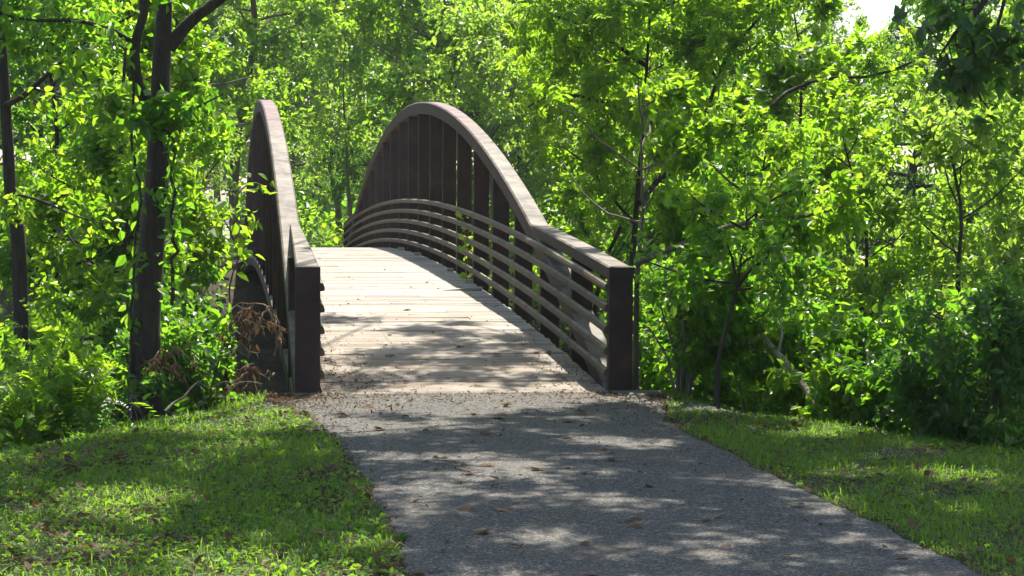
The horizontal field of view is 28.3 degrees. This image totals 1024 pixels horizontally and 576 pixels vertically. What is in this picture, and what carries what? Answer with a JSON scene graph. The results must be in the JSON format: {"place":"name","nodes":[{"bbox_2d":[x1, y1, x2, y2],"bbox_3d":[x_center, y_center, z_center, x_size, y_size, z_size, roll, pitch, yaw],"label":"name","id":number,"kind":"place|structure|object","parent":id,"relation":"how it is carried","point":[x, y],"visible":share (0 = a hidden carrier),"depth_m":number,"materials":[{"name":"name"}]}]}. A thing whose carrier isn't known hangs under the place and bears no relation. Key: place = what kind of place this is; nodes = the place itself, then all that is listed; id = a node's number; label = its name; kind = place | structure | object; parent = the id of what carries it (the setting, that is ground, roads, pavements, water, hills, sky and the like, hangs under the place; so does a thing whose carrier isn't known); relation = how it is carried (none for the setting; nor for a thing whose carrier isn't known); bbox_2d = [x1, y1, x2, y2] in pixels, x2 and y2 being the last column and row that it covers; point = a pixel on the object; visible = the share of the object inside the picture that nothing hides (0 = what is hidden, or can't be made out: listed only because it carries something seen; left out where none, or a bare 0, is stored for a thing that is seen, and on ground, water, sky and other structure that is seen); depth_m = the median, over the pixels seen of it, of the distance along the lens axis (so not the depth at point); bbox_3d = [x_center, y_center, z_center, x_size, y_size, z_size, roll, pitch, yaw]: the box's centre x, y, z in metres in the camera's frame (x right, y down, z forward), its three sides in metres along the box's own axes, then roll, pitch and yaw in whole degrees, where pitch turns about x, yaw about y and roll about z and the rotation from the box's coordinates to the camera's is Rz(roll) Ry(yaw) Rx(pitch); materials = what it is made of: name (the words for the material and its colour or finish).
{"place":"outdoors","nodes":[
{"label":"outdoors","id":0,"kind":"place"},
{"bbox_2d":[212,219,242,246],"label":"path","id":1,"kind":"structure","parent":0,"point":[227,230],"depth_m":76.96,"materials":[{"name":"white"}]},
{"bbox_2d":[237,392,287,399],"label":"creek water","id":2,"kind":"structure","parent":0,"point":[246,393],"depth_m":47.05,"materials":[{"name":"liquid"}]},
{"bbox_2d":[0,0,1022,201],"label":"sky","id":3,"kind":"structure","parent":0,"point":[877,11],"materials":[{"name":"white"}]},
{"bbox_2d":[0,212,1023,575],"bbox_3d":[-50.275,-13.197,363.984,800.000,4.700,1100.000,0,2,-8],"label":"ground","id":4,"kind":"structure","parent":0,"point":[250,290],"depth_m":12.16,"materials":[{"name":"plant"}]},
{"bbox_2d":[0,71,54,166],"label":"background tree","id":5,"kind":"object","parent":4,"relation":"on","point":[27,109],"depth_m":106.63,"materials":[{"name":"green plant"}]},
{"bbox_2d":[0,27,68,191],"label":"background tree","id":6,"kind":"object","parent":4,"relation":"on","point":[19,142],"visible":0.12,"depth_m":63.69,"materials":[{"name":"green plant"}]},
{"bbox_2d":[0,0,95,239],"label":"background tree","id":7,"kind":"object","parent":4,"relation":"on","point":[69,83],"visible":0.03,"depth_m":61.68,"materials":[{"name":"green plant"}]},
{"bbox_2d":[58,529,73,536],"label":"fallen leaf","id":8,"kind":"object","parent":4,"relation":"on","point":[65,533],"visible":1,"depth_m":9.87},
{"bbox_2d":[0,0,139,384],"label":"broadleaf tree","id":9,"kind":"object","parent":4,"relation":"on","point":[10,193],"visible":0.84,"depth_m":18.96,"materials":[{"name":"green plant"}]},
{"bbox_2d":[0,297,158,450],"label":"feathery shrub","id":10,"kind":"object","parent":4,"relation":"on","point":[62,387],"visible":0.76,"depth_m":15.21,"materials":[{"name":"green plant"}]},
{"bbox_2d":[0,305,171,390],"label":"shrub","id":11,"kind":"object","parent":4,"relation":"on","point":[33,335],"visible":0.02,"depth_m":20.39,"materials":[{"name":"green plant"}]},
{"bbox_2d":[0,0,210,367],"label":"understorey tree","id":12,"kind":"object","parent":4,"relation":"on","point":[24,117],"visible":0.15,"depth_m":25.41,"materials":[{"name":"green plant"}]},
{"bbox_2d":[0,0,231,356],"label":"understorey tree","id":13,"kind":"object","parent":4,"relation":"on","point":[215,272],"visible":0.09,"depth_m":27.05,"materials":[{"name":"green plant"}]},
{"bbox_2d":[0,0,236,382],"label":"understorey tree","id":14,"kind":"object","parent":4,"relation":"on","point":[115,101],"visible":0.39,"depth_m":21.25,"materials":[{"name":"green plant"}]},
{"bbox_2d":[0,0,236,422],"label":"broadleaf tree","id":15,"kind":"object","parent":4,"relation":"on","point":[146,306],"visible":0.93,"depth_m":17.19,"materials":[{"name":"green plant"}]},
{"bbox_2d":[114,76,155,422],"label":"hanging vine","id":16,"kind":"object","parent":15,"relation":"hanging from","point":[136,207],"visible":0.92,"depth_m":17.13,"materials":[{"name":"green plant"}]},
{"bbox_2d":[114,83,214,153],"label":"leaf tuft","id":17,"kind":"object","parent":15,"relation":"attached to","point":[159,118],"visible":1,"depth_m":17.05,"materials":[{"name":"plant"}]},
{"bbox_2d":[139,128,200,326],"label":"creeper","id":18,"kind":"object","parent":15,"relation":"attached to","point":[174,238],"visible":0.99,"depth_m":17.09,"materials":[{"name":"green plant"}]},
{"bbox_2d":[118,395,149,422],"bbox_3d":[-2.969,0.960,16.078,0.288,0.240,0.142,-1,3,-30],"label":"bare stick","id":19,"kind":"object","parent":4,"relation":"on","point":[133,405],"visible":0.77,"depth_m":16.02,"materials":[{"name":"wood"}]},
{"bbox_2d":[47,327,226,434],"bbox_3d":[-3.452,1.292,17.542,1.977,1.910,1.913,0,2,-8],"label":"shrub","id":20,"kind":"object","parent":4,"relation":"on","point":[145,383],"visible":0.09,"depth_m":17.50,"materials":[{"name":"green plant"}]},
{"bbox_2d":[137,338,198,388],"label":"dead branch","id":21,"kind":"object","parent":20,"relation":"attached to","point":[172,370],"visible":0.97,"depth_m":16.96,"materials":[{"name":"brown plant"}]},
{"bbox_2d":[56,0,234,302],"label":"understorey tree","id":22,"kind":"object","parent":4,"relation":"on","point":[197,220],"visible":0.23,"depth_m":25.15,"materials":[{"name":"green plant"}]},
{"bbox_2d":[57,7,247,261],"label":"background tree","id":23,"kind":"object","parent":4,"relation":"on","point":[225,161],"visible":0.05,"depth_m":53.89,"materials":[{"name":"green plant"}]},
{"bbox_2d":[21,26,292,127],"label":"background tree","id":24,"kind":"object","parent":4,"relation":"on","point":[202,82],"depth_m":76.09,"materials":[{"name":"green plant"}]},
{"bbox_2d":[52,276,267,393],"bbox_3d":[-3.539,1.232,20.563,2.222,2.848,2.570,-1,3,-36],"label":"shrub","id":25,"kind":"object","parent":4,"relation":"on","point":[191,311],"visible":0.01,"depth_m":20.07,"materials":[{"name":"bright leaf"},{"name":"grey bark"}]},
{"bbox_2d":[20,0,316,178],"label":"background tree","id":26,"kind":"object","parent":4,"relation":"on","point":[262,89],"visible":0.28,"depth_m":60.38,"materials":[{"name":"green plant"}]},
{"bbox_2d":[14,0,325,173],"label":"background tree","id":27,"kind":"object","parent":4,"relation":"on","point":[272,40],"visible":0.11,"depth_m":65.51,"materials":[{"name":"green plant"}]},
{"bbox_2d":[103,301,259,413],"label":"shrub","id":28,"kind":"object","parent":4,"relation":"on","point":[190,333],"visible":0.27,"depth_m":18.09,"materials":[{"name":"green plant"}]},
{"bbox_2d":[164,353,226,412],"bbox_3d":[-2.597,0.795,16.713,0.114,0.449,1.101,1,2,14],"label":"bare stick","id":29,"kind":"object","parent":4,"relation":"on","point":[179,399],"visible":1,"depth_m":16.76,"materials":[{"name":"wood"}]},
{"bbox_2d":[162,298,258,408],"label":"shrub","id":30,"kind":"object","parent":4,"relation":"on","point":[229,372],"visible":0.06,"depth_m":19.80,"materials":[{"name":"green plant"}]},
{"bbox_2d":[194,381,261,408],"bbox_3d":[-2.417,0.886,17.094,0.654,0.223,0.185,-1,3,-35],"label":"bare stick","id":31,"kind":"object","parent":4,"relation":"on","point":[220,383],"visible":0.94,"depth_m":17.02,"materials":[{"name":"wood"}]},
{"bbox_2d":[208,166,277,324],"bbox_3d":[-2.760,-0.418,20.857,0.710,1.684,1.287,0,2,-8],"label":"sapling","id":32,"kind":"object","parent":4,"relation":"on","point":[238,248],"visible":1,"depth_m":20.64,"materials":[{"name":"green plant"}]},
{"bbox_2d":[214,364,274,407],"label":"dead branch","id":33,"kind":"object","parent":4,"relation":"on","point":[238,378],"visible":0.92,"depth_m":17.48,"materials":[{"name":"wood"}]},
{"bbox_2d":[195,0,316,203],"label":"background tree","id":34,"kind":"object","parent":4,"relation":"on","point":[230,13],"visible":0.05,"depth_m":98.27,"materials":[{"name":"green plant"}]},
{"bbox_2d":[208,0,349,178],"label":"background tree","id":35,"kind":"object","parent":4,"relation":"on","point":[278,87],"visible":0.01,"depth_m":111.38,"materials":[{"name":"green plant"}]},
{"bbox_2d":[187,0,379,238],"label":"background tree","id":36,"kind":"object","parent":4,"relation":"on","point":[315,13],"visible":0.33,"depth_m":67.65,"materials":[{"name":"green plant"}]},
{"bbox_2d":[219,2,374,193],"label":"background tree","id":37,"kind":"object","parent":4,"relation":"on","point":[353,80],"visible":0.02,"depth_m":117.89,"materials":[{"name":"green plant"}]},
{"bbox_2d":[228,0,376,209],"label":"background tree","id":38,"kind":"object","parent":4,"relation":"on","point":[338,65],"visible":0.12,"depth_m":90.52,"materials":[{"name":"green plant"}]},
{"bbox_2d":[312,530,332,534],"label":"fallen leaf","id":39,"kind":"object","parent":4,"relation":"on","point":[322,532],"visible":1,"depth_m":9.93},
{"bbox_2d":[285,100,376,235],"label":"forked tree","id":40,"kind":"object","parent":4,"relation":"on","point":[321,176],"visible":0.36,"depth_m":71.81,"materials":[{"name":"plant"}]},
{"bbox_2d":[326,462,339,468],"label":"fallen leaf","id":41,"kind":"object","parent":4,"relation":"on","point":[336,465],"visible":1,"depth_m":12.44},
{"bbox_2d":[266,0,400,122],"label":"background tree","id":42,"kind":"object","parent":4,"relation":"on","point":[336,104],"visible":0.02,"depth_m":108.56,"materials":[{"name":"green plant"}]},
{"bbox_2d":[287,15,393,217],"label":"ivy trunk tree","id":43,"kind":"object","parent":4,"relation":"on","point":[324,126],"visible":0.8,"depth_m":65.95,"materials":[{"name":"plant"}]},
{"bbox_2d":[279,1,407,208],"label":"background tree","id":44,"kind":"object","parent":4,"relation":"on","point":[346,61],"visible":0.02,"depth_m":96.44,"materials":[{"name":"green plant"}]},
{"bbox_2d":[268,0,474,143],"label":"background tree","id":45,"kind":"object","parent":4,"relation":"on","point":[375,50],"visible":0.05,"depth_m":91.08,"materials":[{"name":"green plant"}]},
{"bbox_2d":[311,0,489,209],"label":"background tree","id":46,"kind":"object","parent":4,"relation":"on","point":[354,174],"visible":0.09,"depth_m":69.42,"materials":[{"name":"green plant"}]},
{"bbox_2d":[243,100,632,392],"bbox_3d":[-3.166,-1.436,36.996,2.980,3.801,38.872,0,2,-8],"label":"footbridge","id":47,"kind":"object","parent":4,"relation":"on","point":[401,222],"visible":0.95,"depth_m":23.47,"materials":[{"name":"brown wood"}]},
{"bbox_2d":[219,302,293,355],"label":"dead branch","id":48,"kind":"object","parent":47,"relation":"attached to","point":[242,313],"visible":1,"depth_m":17.79,"materials":[{"name":"brown plant"}]},
{"bbox_2d":[320,284,594,391],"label":"deck crumbs","id":49,"kind":"object","parent":47,"relation":"on","point":[430,374],"visible":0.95,"depth_m":18.82,"materials":[{"name":"brown plant"}]},
{"bbox_2d":[455,208,472,278],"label":"railing vine","id":50,"kind":"object","parent":47,"relation":"attached to","point":[462,275],"visible":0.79,"depth_m":28.31,"materials":[{"name":"green plant"}]},
{"bbox_2d":[302,0,582,254],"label":"background tree","id":51,"kind":"object","parent":4,"relation":"on","point":[369,26],"visible":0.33,"depth_m":57.45,"materials":[{"name":"green plant"}]},
{"bbox_2d":[152,393,780,428],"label":"gravel","id":52,"kind":"structure","parent":4,"relation":"on","point":[678,406],"depth_m":16.30,"materials":[{"name":"gravel"}]},
{"bbox_2d":[276,390,662,394],"bbox_3d":[-0.426,2.359,17.911,3.965,2.906,0.741,0,2,-8],"label":"abutment","id":53,"kind":"object","parent":4,"relation":"on","point":[659,392],"visible":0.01,"depth_m":17.84,"materials":[{"name":"concrete"}]},
{"bbox_2d":[362,0,630,353],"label":"background tree","id":54,"kind":"object","parent":4,"relation":"on","point":[476,50],"visible":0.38,"depth_m":49.21,"materials":[{"name":"green plant"}]},
{"bbox_2d":[0,160,1015,229],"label":"wood edge undergrowth","id":55,"kind":"object","parent":4,"relation":"on","point":[344,206],"visible":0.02,"depth_m":87.44,"materials":[{"name":"green plant"}]},
{"bbox_2d":[0,200,1016,387],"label":"undergrowth","id":56,"kind":"object","parent":4,"relation":"on","point":[304,224],"visible":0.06,"depth_m":64.23,"materials":[{"name":"green plant"}]},
{"bbox_2d":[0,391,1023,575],"bbox_3d":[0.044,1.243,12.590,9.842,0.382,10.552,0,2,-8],"label":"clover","id":57,"kind":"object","parent":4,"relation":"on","point":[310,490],"visible":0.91,"depth_m":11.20,"materials":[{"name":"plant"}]},
{"bbox_2d":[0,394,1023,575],"bbox_3d":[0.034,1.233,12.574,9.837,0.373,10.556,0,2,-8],"label":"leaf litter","id":58,"kind":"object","parent":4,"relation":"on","point":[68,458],"visible":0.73,"depth_m":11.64,"materials":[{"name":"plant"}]},
{"bbox_2d":[0,359,1023,454],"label":"bushes","id":59,"kind":"object","parent":4,"relation":"on","point":[860,401],"visible":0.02,"depth_m":15.43,"materials":[{"name":"green plant"}]},
{"bbox_2d":[337,0,718,251],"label":"background tree","id":60,"kind":"object","parent":4,"relation":"on","point":[356,64],"visible":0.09,"depth_m":59.35,"materials":[{"name":"green plant"}]},
{"bbox_2d":[471,0,683,265],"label":"background tree","id":61,"kind":"object","parent":4,"relation":"on","point":[548,217],"visible":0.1,"depth_m":53.16,"materials":[{"name":"green plant"}]},
{"bbox_2d":[532,33,697,374],"bbox_3d":[1.300,-0.352,33.220,3.352,7.808,4.057,1,3,21],"label":"understorey tree","id":62,"kind":"object","parent":4,"relation":"on","point":[568,188],"visible":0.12,"depth_m":32.84,"materials":[{"name":"green plant"}]},
{"bbox_2d":[567,0,721,226],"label":"background tree","id":63,"kind":"object","parent":4,"relation":"on","point":[663,65],"depth_m":68.46,"materials":[{"name":"green plant"}]},
{"bbox_2d":[554,0,816,188],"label":"background tree","id":64,"kind":"object","parent":4,"relation":"on","point":[663,46],"depth_m":63.64,"materials":[{"name":"green plant"}]},
{"bbox_2d":[586,50,786,382],"bbox_3d":[3.098,-0.420,34.224,4.128,7.892,4.669,0,2,-8],"label":"understorey tree","id":65,"kind":"object","parent":4,"relation":"on","point":[651,230],"visible":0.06,"depth_m":33.73,"materials":[{"name":"green plant"}]},
{"bbox_2d":[630,250,756,394],"bbox_3d":[1.599,0.986,20.533,1.918,2.788,2.101,0,2,-8],"label":"shrub","id":66,"kind":"object","parent":4,"relation":"on","point":[654,385],"visible":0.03,"depth_m":20.18,"materials":[{"name":"green plant"}]},
{"bbox_2d":[633,220,764,395],"bbox_3d":[1.633,0.281,17.921,1.049,1.790,1.595,0,3,-18],"label":"shrub","id":67,"kind":"object","parent":4,"relation":"on","point":[715,298],"visible":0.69,"depth_m":17.55,"materials":[{"name":"green plant"}]},
{"bbox_2d":[609,1,816,183],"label":"background tree","id":68,"kind":"object","parent":4,"relation":"on","point":[709,79],"depth_m":65.12,"materials":[{"name":"green plant"}]},
{"bbox_2d":[556,57,872,389],"bbox_3d":[1.650,-0.440,18.327,3.026,3.387,1.854,3,3,45],"label":"broadleaf tree","id":69,"kind":"object","parent":4,"relation":"on","point":[677,148],"visible":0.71,"depth_m":18.47,"materials":[{"name":"green plant"}]},
{"bbox_2d":[594,15,844,269],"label":"background tree","id":70,"kind":"object","parent":4,"relation":"on","point":[792,38],"visible":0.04,"depth_m":51.00,"materials":[{"name":"green plant"}]},
{"bbox_2d":[495,0,947,352],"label":"compound leaved tree","id":71,"kind":"object","parent":4,"relation":"on","point":[598,44],"visible":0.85,"depth_m":27.93,"materials":[{"name":"green plant"}]},
{"bbox_2d":[624,145,840,407],"bbox_3d":[1.738,-0.041,16.628,1.611,2.286,1.811,2,3,27],"label":"sapling","id":72,"kind":"object","parent":4,"relation":"on","point":[776,264],"visible":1,"depth_m":16.59,"materials":[{"name":"green plant"}]},
{"bbox_2d":[633,263,849,407],"bbox_3d":[2.191,1.123,19.916,2.253,2.895,2.267,0,2,-8],"label":"shrub","id":73,"kind":"object","parent":4,"relation":"on","point":[815,310],"visible":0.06,"depth_m":19.39,"materials":[{"name":"green plant"}]},
{"bbox_2d":[652,101,849,330],"bbox_3d":[2.667,0.960,22.817,2.603,6.120,2.826,2,3,40],"label":"understorey tree","id":74,"kind":"object","parent":4,"relation":"on","point":[779,162],"visible":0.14,"depth_m":22.57,"materials":[{"name":"green plant"}]},
{"bbox_2d":[677,291,833,415],"bbox_3d":[2.335,0.990,18.034,1.920,1.989,1.641,0,2,-8],"label":"shrub","id":75,"kind":"object","parent":4,"relation":"on","point":[752,371],"visible":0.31,"depth_m":17.49,"materials":[{"name":"green plant"}]},
{"bbox_2d":[759,303,817,403],"bbox_3d":[2.298,0.590,17.181,0.153,0.858,1.310,0,2,-15],"label":"leaning trunk","id":76,"kind":"object","parent":4,"relation":"on","point":[777,353],"visible":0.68,"depth_m":17.16,"materials":[{"name":"brown plant"}]},
{"bbox_2d":[709,0,914,327],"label":"understorey tree","id":77,"kind":"object","parent":4,"relation":"on","point":[774,80],"visible":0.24,"depth_m":30.77,"materials":[{"name":"green plant"}]},
{"bbox_2d":[726,0,906,201],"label":"background tree","id":78,"kind":"object","parent":4,"relation":"on","point":[858,21],"visible":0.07,"depth_m":57.74,"materials":[{"name":"green plant"}]},
{"bbox_2d":[743,310,920,429],"bbox_3d":[2.730,1.061,16.985,1.597,1.706,1.947,0,2,-8],"label":"shrub","id":79,"kind":"object","parent":4,"relation":"on","point":[782,385],"visible":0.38,"depth_m":16.76,"materials":[{"name":"green plant"}]},
{"bbox_2d":[753,87,986,407],"bbox_3d":[4.030,0.793,23.884,3.154,6.288,3.157,0,2,-8],"label":"understorey tree","id":80,"kind":"object","parent":4,"relation":"on","point":[903,257],"visible":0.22,"depth_m":23.55,"materials":[{"name":"green plant"}]},
{"bbox_2d":[858,446,911,463],"bbox_3d":[2.426,1.135,13.069,0.528,0.236,0.133,-1,3,-33],"label":"bare stick","id":81,"kind":"object","parent":4,"relation":"on","point":[881,452],"visible":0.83,"depth_m":13.07,"materials":[{"name":"wood"}]},
{"bbox_2d":[793,281,989,444],"bbox_3d":[3.138,1.009,16.427,1.697,2.154,1.838,2,3,30],"label":"shrub","id":82,"kind":"object","parent":4,"relation":"on","point":[840,341],"visible":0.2,"depth_m":16.31,"materials":[{"name":"green plant"}]},
{"bbox_2d":[833,0,1022,328],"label":"background tree","id":83,"kind":"object","parent":4,"relation":"on","point":[914,183],"visible":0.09,"depth_m":54.17,"materials":[{"name":"green plant"}]},
{"bbox_2d":[840,54,1023,420],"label":"understorey tree","id":84,"kind":"object","parent":4,"relation":"on","point":[950,141],"visible":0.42,"depth_m":22.99,"materials":[{"name":"green plant"}]},
{"bbox_2d":[845,264,1023,452],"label":"shrub","id":85,"kind":"object","parent":4,"relation":"on","point":[996,365],"visible":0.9,"depth_m":15.13,"materials":[{"name":"green plant"}]},
{"bbox_2d":[866,0,1020,213],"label":"background tree","id":86,"kind":"object","parent":4,"relation":"on","point":[987,4],"visible":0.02,"depth_m":60.73,"materials":[{"name":"green plant"}]},
{"bbox_2d":[870,0,1021,231],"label":"background tree","id":87,"kind":"object","parent":4,"relation":"on","point":[909,3],"visible":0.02,"depth_m":65.33,"materials":[{"name":"green plant"}]},
{"bbox_2d":[882,0,1023,329],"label":"background tree","id":88,"kind":"object","parent":4,"relation":"on","point":[931,68],"visible":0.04,"depth_m":50.20,"materials":[{"name":"green plant"}]},
{"bbox_2d":[886,18,1023,330],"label":"understorey tree","id":89,"kind":"object","parent":4,"relation":"on","point":[1016,92],"visible":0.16,"depth_m":26.40,"materials":[{"name":"green plant"}]},
{"bbox_2d":[891,0,1023,132],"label":"lobed leaved tree","id":90,"kind":"object","parent":4,"relation":"on","point":[974,68],"visible":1,"depth_m":10.83,"materials":[{"name":"green plant"}]},
{"bbox_2d":[958,0,1023,274],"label":"background tree","id":91,"kind":"object","parent":4,"relation":"on","point":[1008,19],"visible":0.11,"depth_m":46.59,"materials":[{"name":"green plant"}]},
{"bbox_2d":[200,201,951,258],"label":"lawn","id":92,"kind":"structure","parent":0,"point":[234,254],"depth_m":69.02,"materials":[{"name":"plant"}]},
{"bbox_2d":[277,392,983,575],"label":"path","id":93,"kind":"structure","parent":0,"point":[554,517],"depth_m":11.30,"materials":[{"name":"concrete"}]},
{"bbox_2d":[361,404,373,407],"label":"fallen leaf","id":94,"kind":"object","parent":93,"relation":"on","point":[368,406],"visible":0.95,"depth_m":16.23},
{"bbox_2d":[458,506,473,511],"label":"fallen leaf","id":95,"kind":"object","parent":93,"relation":"on","point":[466,508],"visible":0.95,"depth_m":10.84,"materials":[{"name":"plant"}]},
{"bbox_2d":[472,528,491,534],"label":"fallen leaf","id":96,"kind":"object","parent":93,"relation":"on","point":[478,531],"visible":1,"depth_m":10.11,"materials":[{"name":"plant"}]},
{"bbox_2d":[479,430,491,435],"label":"fallen leaf","id":97,"kind":"object","parent":93,"relation":"on","point":[485,432],"visible":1,"depth_m":14.35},
{"bbox_2d":[478,463,493,466],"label":"fallen leaf","id":98,"kind":"object","parent":93,"relation":"on","point":[487,464],"visible":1,"depth_m":12.65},
{"bbox_2d":[497,507,512,511],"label":"fallen leaf","id":99,"kind":"object","parent":93,"relation":"on","point":[506,509],"visible":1,"depth_m":10.82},
{"bbox_2d":[576,408,586,413],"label":"fallen leaf","id":100,"kind":"object","parent":93,"relation":"on","point":[581,411],"visible":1,"depth_m":15.85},
{"bbox_2d":[582,573,602,575],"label":"fallen leaf","id":101,"kind":"object","parent":93,"relation":"on","point":[592,574],"visible":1,"depth_m":8.90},
{"bbox_2d":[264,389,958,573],"bbox_3d":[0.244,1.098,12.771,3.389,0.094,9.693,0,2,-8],"label":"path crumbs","id":102,"kind":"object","parent":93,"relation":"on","point":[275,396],"visible":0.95,"depth_m":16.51,"materials":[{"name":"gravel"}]},
{"bbox_2d":[605,457,618,460],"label":"fallen leaf","id":103,"kind":"object","parent":93,"relation":"on","point":[610,458],"visible":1,"depth_m":12.96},
{"bbox_2d":[626,517,641,521],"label":"fallen leaf","id":104,"kind":"object","parent":93,"relation":"on","point":[632,519],"visible":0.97,"depth_m":10.51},
{"bbox_2d":[628,523,643,528],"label":"fallen leaf","id":105,"kind":"object","parent":93,"relation":"on","point":[637,526],"visible":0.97,"depth_m":10.28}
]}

